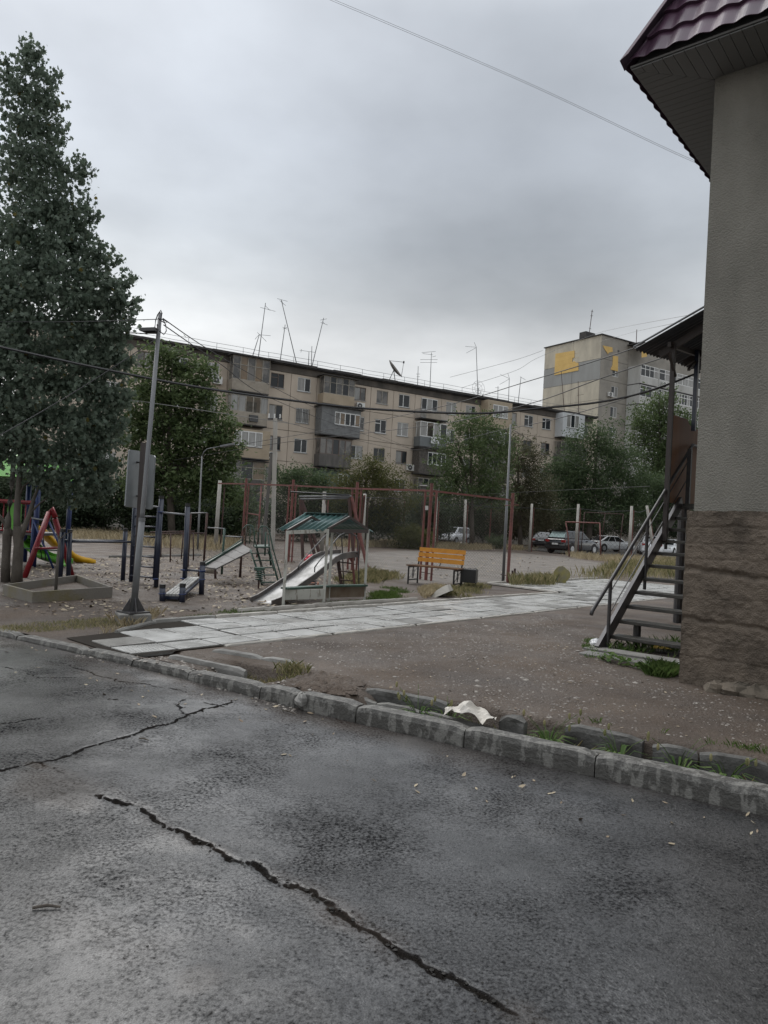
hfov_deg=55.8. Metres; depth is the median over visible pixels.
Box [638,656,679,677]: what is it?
weeds
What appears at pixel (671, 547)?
parked car
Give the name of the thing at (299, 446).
window
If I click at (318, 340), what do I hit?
antenna
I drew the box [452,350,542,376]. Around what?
overhead cable
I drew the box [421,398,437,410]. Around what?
window
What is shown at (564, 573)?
millstone
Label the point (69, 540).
pull up frame
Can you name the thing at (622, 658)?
weeds
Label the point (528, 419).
window
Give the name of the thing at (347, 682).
pebbles
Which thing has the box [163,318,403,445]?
overhead cable
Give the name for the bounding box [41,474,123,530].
shrub
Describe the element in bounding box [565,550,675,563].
grass
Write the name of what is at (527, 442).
window
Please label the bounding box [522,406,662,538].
elm tree
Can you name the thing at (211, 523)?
shrub
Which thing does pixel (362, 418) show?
window
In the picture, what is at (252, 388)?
overhead cable
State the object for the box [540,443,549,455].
window
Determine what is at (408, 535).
shrub
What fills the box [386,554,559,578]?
fallen leaves
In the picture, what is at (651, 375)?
tower block
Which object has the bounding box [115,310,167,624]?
street lamp
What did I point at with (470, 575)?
litter bin
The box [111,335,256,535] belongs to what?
locust tree
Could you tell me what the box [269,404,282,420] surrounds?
window
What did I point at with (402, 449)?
overhead cable
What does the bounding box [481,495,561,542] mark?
shrub
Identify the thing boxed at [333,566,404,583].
grass
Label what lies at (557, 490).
overhead cable
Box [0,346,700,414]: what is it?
overhead cable
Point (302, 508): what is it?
swing frame
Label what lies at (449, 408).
window
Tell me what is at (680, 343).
entrance canopy
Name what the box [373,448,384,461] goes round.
window
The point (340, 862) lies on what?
grit
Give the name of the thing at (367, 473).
olive tree
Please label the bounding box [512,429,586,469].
overhead cable
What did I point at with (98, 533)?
grass
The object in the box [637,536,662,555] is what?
parked car
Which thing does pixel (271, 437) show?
window
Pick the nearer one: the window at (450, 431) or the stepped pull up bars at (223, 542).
the stepped pull up bars at (223, 542)
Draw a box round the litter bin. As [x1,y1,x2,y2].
[460,568,481,586]
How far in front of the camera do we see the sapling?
11.91 m
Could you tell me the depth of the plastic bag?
9.37 m
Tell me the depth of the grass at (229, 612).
10.90 m
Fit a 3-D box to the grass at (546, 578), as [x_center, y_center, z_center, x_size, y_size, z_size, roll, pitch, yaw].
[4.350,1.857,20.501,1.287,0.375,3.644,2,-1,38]
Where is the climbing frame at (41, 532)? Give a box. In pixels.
[23,507,74,577]
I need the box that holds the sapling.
[54,528,76,589]
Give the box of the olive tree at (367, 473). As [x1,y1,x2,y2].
[318,448,426,539]
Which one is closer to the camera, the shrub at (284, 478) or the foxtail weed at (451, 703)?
the foxtail weed at (451, 703)
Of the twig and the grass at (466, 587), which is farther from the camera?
the grass at (466, 587)
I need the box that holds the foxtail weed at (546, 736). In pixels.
[522,709,581,743]
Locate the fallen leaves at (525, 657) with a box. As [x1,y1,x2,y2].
[270,619,742,735]
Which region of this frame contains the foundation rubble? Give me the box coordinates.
[703,680,767,700]
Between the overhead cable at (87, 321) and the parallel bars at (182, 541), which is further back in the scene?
the parallel bars at (182, 541)
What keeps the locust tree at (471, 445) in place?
on the ground at (595, 623)
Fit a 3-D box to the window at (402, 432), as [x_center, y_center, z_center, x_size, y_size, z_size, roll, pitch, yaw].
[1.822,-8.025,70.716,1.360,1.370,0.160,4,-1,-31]
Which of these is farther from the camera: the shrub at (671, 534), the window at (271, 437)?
the shrub at (671, 534)
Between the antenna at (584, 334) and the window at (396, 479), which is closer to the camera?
the window at (396, 479)
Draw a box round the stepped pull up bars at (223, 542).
[188,512,243,577]
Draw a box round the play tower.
[0,455,95,566]
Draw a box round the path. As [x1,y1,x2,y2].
[68,579,673,656]
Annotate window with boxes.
[137,351,152,367]
[177,357,187,370]
[206,362,219,376]
[264,467,278,480]
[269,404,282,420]
[270,372,283,388]
[270,435,280,450]
[293,438,306,453]
[295,408,308,423]
[297,377,310,392]
[351,445,362,458]
[354,386,365,401]
[360,417,363,431]
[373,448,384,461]
[374,419,386,434]
[376,390,387,404]
[394,479,404,491]
[395,450,406,464]
[397,422,407,436]
[398,394,409,408]
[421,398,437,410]
[446,402,455,415]
[446,429,454,442]
[465,405,474,417]
[511,413,516,424]
[523,440,531,452]
[524,415,532,427]
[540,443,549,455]
[542,418,550,430]
[610,407,616,417]
[611,386,617,397]
[612,367,618,376]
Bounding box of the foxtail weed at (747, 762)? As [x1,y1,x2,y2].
[695,754,756,781]
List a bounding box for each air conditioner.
[212,376,222,384]
[356,402,364,409]
[406,464,413,471]
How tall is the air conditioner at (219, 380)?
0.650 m
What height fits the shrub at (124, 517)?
3.957 m
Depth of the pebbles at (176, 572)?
15.38 m
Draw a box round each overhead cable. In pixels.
[0,319,157,321]
[0,339,155,434]
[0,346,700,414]
[100,394,298,424]
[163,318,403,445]
[164,325,436,456]
[177,358,661,459]
[225,345,639,447]
[279,420,508,449]
[331,0,692,161]
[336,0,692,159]
[426,486,648,497]
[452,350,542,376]
[462,315,686,387]
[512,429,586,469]
[513,383,667,427]
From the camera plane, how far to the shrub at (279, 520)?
47.47 m
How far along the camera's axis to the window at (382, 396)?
69.49 m
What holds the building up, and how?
on the ground at (595, 623)
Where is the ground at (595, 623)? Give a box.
[0,523,767,768]
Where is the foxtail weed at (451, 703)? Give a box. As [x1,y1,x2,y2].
[430,697,469,720]
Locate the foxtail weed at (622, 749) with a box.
[595,723,649,753]
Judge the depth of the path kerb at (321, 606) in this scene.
11.71 m
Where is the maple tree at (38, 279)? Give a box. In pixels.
[0,31,145,582]
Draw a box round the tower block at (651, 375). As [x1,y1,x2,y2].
[542,333,700,547]
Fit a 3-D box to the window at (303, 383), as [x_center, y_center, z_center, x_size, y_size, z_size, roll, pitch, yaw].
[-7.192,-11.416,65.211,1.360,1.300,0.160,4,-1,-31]
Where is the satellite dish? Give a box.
[389,360,404,378]
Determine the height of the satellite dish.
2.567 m
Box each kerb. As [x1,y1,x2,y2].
[0,628,767,816]
[109,554,666,646]
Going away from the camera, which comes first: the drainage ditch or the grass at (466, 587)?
the drainage ditch
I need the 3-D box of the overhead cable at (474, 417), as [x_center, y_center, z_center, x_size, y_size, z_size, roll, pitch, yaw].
[-0.814,-2.591,24.194,4.209,1.013,26.329,4,-1,-33]
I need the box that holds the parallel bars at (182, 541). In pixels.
[150,531,204,561]
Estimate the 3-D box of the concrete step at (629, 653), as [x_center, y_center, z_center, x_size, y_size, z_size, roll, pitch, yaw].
[3.179,1.770,8.771,1.500,0.060,0.300,2,-1,40]
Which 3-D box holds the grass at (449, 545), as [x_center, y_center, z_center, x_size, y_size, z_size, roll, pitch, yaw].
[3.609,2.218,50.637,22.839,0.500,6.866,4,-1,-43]
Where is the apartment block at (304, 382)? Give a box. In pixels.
[15,312,597,544]
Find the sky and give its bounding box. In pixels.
[0,0,709,449]
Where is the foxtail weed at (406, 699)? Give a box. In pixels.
[395,682,436,714]
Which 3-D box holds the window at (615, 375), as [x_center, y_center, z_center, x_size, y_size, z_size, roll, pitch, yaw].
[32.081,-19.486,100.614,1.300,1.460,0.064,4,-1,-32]
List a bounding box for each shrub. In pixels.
[0,477,82,531]
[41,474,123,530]
[91,471,195,535]
[157,481,241,536]
[202,460,270,541]
[251,492,345,541]
[256,456,347,541]
[319,493,419,544]
[387,517,438,548]
[396,483,461,542]
[432,490,516,542]
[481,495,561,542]
[483,532,512,549]
[528,498,634,540]
[605,489,677,538]
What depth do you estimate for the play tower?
17.29 m
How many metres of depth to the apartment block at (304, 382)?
66.07 m
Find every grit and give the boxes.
[0,648,745,1012]
[43,761,532,1019]
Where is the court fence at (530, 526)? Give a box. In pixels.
[214,480,656,556]
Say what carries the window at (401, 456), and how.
in the apartment block at (304, 382)
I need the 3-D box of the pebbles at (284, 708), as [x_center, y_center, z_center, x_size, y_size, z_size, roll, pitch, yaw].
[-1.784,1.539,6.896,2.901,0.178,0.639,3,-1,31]
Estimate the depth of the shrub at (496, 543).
54.79 m
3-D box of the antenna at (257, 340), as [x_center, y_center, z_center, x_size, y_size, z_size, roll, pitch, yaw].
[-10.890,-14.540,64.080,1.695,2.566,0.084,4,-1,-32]
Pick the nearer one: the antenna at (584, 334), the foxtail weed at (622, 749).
the foxtail weed at (622, 749)
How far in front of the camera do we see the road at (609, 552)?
62.20 m
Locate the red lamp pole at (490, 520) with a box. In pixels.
[488,503,491,542]
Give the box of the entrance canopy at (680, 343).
[633,306,703,540]
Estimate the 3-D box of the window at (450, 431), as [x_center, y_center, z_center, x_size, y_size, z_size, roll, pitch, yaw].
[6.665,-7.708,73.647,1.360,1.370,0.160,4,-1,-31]
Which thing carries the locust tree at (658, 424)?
on the ground at (595, 623)
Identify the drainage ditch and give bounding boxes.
[168,648,767,783]
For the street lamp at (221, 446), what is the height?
4.305 m
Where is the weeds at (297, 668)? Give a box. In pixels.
[206,657,312,682]
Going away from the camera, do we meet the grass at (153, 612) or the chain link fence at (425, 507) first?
the grass at (153, 612)
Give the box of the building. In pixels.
[620,0,767,685]
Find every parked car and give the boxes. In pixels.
[439,527,468,543]
[531,532,549,546]
[544,530,597,554]
[592,535,634,551]
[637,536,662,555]
[663,539,675,552]
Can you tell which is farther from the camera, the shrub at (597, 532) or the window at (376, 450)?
the shrub at (597, 532)
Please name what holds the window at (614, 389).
in the tower block at (651, 375)
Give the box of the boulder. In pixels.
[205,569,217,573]
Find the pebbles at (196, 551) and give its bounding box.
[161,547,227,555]
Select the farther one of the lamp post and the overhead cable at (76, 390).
the lamp post
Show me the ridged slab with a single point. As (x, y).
(601, 654)
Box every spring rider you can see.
[254,567,264,587]
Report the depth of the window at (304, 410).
65.20 m
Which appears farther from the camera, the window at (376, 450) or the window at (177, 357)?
the window at (376, 450)
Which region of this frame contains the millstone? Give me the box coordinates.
[554,566,570,582]
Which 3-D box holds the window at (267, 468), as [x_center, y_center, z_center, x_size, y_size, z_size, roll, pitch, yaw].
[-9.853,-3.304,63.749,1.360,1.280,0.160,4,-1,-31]
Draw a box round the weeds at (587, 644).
[581,637,598,657]
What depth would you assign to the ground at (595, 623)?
8.36 m
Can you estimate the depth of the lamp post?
44.97 m
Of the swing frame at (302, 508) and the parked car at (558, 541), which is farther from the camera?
the parked car at (558, 541)
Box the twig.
[32,904,60,908]
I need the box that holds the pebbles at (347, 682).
[275,670,367,694]
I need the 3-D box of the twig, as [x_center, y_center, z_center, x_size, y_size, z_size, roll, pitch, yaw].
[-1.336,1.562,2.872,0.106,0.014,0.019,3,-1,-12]
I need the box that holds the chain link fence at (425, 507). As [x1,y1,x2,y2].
[218,478,514,582]
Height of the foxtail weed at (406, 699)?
0.361 m
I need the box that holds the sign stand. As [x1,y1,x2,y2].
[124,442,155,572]
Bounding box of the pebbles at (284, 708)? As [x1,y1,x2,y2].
[76,650,319,710]
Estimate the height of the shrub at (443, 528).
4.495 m
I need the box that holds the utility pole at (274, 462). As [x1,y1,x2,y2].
[268,413,281,549]
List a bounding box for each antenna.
[253,332,269,354]
[258,303,272,355]
[277,298,296,362]
[280,327,286,359]
[312,318,326,365]
[420,351,437,382]
[465,345,477,394]
[579,310,594,338]
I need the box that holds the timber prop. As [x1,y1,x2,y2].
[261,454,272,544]
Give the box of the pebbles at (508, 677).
[243,616,704,736]
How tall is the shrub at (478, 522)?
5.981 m
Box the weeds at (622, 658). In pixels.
[594,650,649,668]
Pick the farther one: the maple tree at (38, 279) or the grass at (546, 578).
the grass at (546, 578)
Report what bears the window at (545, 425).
in the apartment block at (304, 382)
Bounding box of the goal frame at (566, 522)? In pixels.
[565,521,600,559]
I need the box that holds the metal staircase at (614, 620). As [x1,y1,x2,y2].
[589,444,696,648]
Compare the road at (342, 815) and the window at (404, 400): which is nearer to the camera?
the road at (342, 815)
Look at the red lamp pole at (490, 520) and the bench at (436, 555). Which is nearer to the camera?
the bench at (436, 555)
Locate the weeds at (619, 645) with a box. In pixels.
[606,634,680,657]
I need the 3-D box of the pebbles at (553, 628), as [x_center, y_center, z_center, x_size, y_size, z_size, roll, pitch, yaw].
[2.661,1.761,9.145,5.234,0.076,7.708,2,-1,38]
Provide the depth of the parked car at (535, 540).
65.94 m
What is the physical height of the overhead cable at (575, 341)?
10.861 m
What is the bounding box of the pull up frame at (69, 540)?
[58,496,189,587]
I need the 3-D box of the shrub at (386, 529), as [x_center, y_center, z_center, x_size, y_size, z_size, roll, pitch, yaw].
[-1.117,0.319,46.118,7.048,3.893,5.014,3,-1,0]
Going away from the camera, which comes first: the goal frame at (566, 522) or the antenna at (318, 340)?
the goal frame at (566, 522)
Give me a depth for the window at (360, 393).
68.24 m
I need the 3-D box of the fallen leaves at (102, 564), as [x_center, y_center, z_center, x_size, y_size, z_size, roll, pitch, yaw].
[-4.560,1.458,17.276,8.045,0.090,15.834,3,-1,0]
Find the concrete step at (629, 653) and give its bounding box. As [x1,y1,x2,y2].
[583,645,678,662]
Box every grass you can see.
[0,616,120,631]
[48,526,244,550]
[98,605,168,632]
[185,595,407,616]
[324,537,538,550]
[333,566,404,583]
[366,585,415,599]
[417,582,449,597]
[422,582,491,597]
[506,570,561,585]
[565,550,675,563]
[570,556,675,579]
[582,716,767,754]
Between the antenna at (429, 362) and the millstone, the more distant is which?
the antenna at (429, 362)
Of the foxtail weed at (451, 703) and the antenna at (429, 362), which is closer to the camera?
the foxtail weed at (451, 703)
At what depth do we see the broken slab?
15.02 m
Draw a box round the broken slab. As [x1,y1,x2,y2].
[432,584,452,596]
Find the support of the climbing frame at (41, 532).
on the ground at (595, 623)
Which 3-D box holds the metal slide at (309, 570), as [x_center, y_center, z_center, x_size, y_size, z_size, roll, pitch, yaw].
[-1.309,1.001,13.414,0.695,1.298,2.743,3,-1,30]
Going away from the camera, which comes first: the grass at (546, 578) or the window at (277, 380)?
the grass at (546, 578)
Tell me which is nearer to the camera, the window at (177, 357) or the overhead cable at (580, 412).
the overhead cable at (580, 412)
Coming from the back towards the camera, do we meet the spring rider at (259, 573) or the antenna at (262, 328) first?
the antenna at (262, 328)
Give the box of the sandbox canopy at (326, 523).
[279,512,373,604]
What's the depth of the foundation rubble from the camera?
6.90 m
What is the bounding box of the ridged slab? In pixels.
[579,650,644,663]
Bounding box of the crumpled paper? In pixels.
[443,700,496,724]
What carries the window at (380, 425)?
in the apartment block at (304, 382)
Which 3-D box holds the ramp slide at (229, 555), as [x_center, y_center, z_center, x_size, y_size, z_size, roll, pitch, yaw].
[-3.269,0.916,15.844,1.602,1.314,1.884,4,-1,-44]
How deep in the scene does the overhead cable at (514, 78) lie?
9.07 m
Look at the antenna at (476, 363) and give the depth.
76.52 m
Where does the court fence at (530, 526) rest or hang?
on the ground at (595, 623)
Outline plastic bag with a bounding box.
[589,638,597,645]
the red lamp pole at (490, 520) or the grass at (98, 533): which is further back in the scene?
the red lamp pole at (490, 520)
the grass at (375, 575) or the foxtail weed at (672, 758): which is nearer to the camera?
the foxtail weed at (672, 758)
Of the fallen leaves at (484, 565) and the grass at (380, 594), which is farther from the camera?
the fallen leaves at (484, 565)
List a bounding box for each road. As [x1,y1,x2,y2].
[0,637,767,1023]
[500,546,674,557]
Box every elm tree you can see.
[484,428,568,545]
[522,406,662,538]
[628,466,693,533]
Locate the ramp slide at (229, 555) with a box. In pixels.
[198,524,281,584]
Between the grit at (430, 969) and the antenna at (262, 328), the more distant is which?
the antenna at (262, 328)
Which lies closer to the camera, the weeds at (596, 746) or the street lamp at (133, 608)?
the weeds at (596, 746)
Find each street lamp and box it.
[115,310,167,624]
[196,443,234,549]
[501,424,511,580]
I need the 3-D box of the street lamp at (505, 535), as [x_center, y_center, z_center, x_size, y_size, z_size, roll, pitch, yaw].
[3.505,-0.239,20.651,0.087,4.525,0.088,3,-1,0]
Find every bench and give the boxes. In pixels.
[158,562,205,602]
[406,547,465,586]
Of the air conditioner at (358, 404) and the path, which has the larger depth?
the air conditioner at (358, 404)
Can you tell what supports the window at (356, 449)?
in the apartment block at (304, 382)
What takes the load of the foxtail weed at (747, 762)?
in the drainage ditch
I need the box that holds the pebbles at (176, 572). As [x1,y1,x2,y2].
[35,557,348,614]
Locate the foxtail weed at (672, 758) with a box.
[645,731,710,770]
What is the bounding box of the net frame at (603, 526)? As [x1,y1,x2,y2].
[580,512,623,551]
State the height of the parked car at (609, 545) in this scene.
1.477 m
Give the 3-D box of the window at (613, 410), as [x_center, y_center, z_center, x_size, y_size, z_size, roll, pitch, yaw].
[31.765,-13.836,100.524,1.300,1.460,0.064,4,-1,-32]
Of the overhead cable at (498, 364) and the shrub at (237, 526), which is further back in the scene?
the overhead cable at (498, 364)
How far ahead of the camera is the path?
10.53 m
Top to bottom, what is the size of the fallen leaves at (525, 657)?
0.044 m
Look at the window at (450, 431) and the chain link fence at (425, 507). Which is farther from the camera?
the window at (450, 431)
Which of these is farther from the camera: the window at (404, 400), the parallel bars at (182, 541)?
the window at (404, 400)
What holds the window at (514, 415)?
in the apartment block at (304, 382)
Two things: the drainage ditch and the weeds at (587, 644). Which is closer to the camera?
the drainage ditch
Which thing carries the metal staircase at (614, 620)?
on the ground at (595, 623)
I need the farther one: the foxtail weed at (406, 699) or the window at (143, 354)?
the window at (143, 354)
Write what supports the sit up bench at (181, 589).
on the ground at (595, 623)
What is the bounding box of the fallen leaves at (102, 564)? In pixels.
[0,556,351,616]
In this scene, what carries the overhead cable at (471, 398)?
attached to the utility pole at (274, 462)
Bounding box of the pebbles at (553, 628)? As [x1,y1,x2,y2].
[247,614,767,750]
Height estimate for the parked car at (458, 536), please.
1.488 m
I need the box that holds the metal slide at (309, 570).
[250,533,358,604]
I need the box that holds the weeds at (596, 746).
[469,717,754,780]
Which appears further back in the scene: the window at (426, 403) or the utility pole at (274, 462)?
the window at (426, 403)
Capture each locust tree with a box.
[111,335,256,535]
[417,400,527,543]
[619,382,698,491]
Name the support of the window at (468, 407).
in the apartment block at (304, 382)
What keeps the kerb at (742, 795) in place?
on the ground at (595, 623)
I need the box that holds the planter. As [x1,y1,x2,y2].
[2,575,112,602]
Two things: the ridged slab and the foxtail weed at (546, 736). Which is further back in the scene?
the ridged slab
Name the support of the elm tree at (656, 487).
on the ground at (595, 623)
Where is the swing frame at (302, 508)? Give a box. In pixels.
[290,491,368,566]
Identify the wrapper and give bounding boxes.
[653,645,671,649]
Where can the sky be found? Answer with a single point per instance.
(411, 195)
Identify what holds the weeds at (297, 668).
on the ground at (595, 623)
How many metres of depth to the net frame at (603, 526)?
48.99 m
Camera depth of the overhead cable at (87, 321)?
11.24 m
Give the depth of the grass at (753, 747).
5.14 m
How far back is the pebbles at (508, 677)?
7.18 m
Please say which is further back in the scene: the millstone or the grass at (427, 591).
the millstone
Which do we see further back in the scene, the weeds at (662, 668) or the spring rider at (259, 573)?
the spring rider at (259, 573)
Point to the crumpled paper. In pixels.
(482, 715)
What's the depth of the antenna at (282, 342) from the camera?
65.11 m
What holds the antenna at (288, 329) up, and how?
on the apartment block at (304, 382)
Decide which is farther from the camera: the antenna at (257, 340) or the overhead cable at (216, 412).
the antenna at (257, 340)
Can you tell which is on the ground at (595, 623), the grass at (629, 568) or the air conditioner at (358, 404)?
the grass at (629, 568)
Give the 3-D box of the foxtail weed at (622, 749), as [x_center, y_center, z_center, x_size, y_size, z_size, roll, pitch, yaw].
[1.662,1.677,5.144,0.424,0.340,0.414,3,-1,0]
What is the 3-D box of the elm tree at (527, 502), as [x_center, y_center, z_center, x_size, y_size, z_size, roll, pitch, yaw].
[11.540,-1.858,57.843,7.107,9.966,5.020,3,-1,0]
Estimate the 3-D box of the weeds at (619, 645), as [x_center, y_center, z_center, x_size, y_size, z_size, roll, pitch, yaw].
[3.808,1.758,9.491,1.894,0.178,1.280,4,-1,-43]

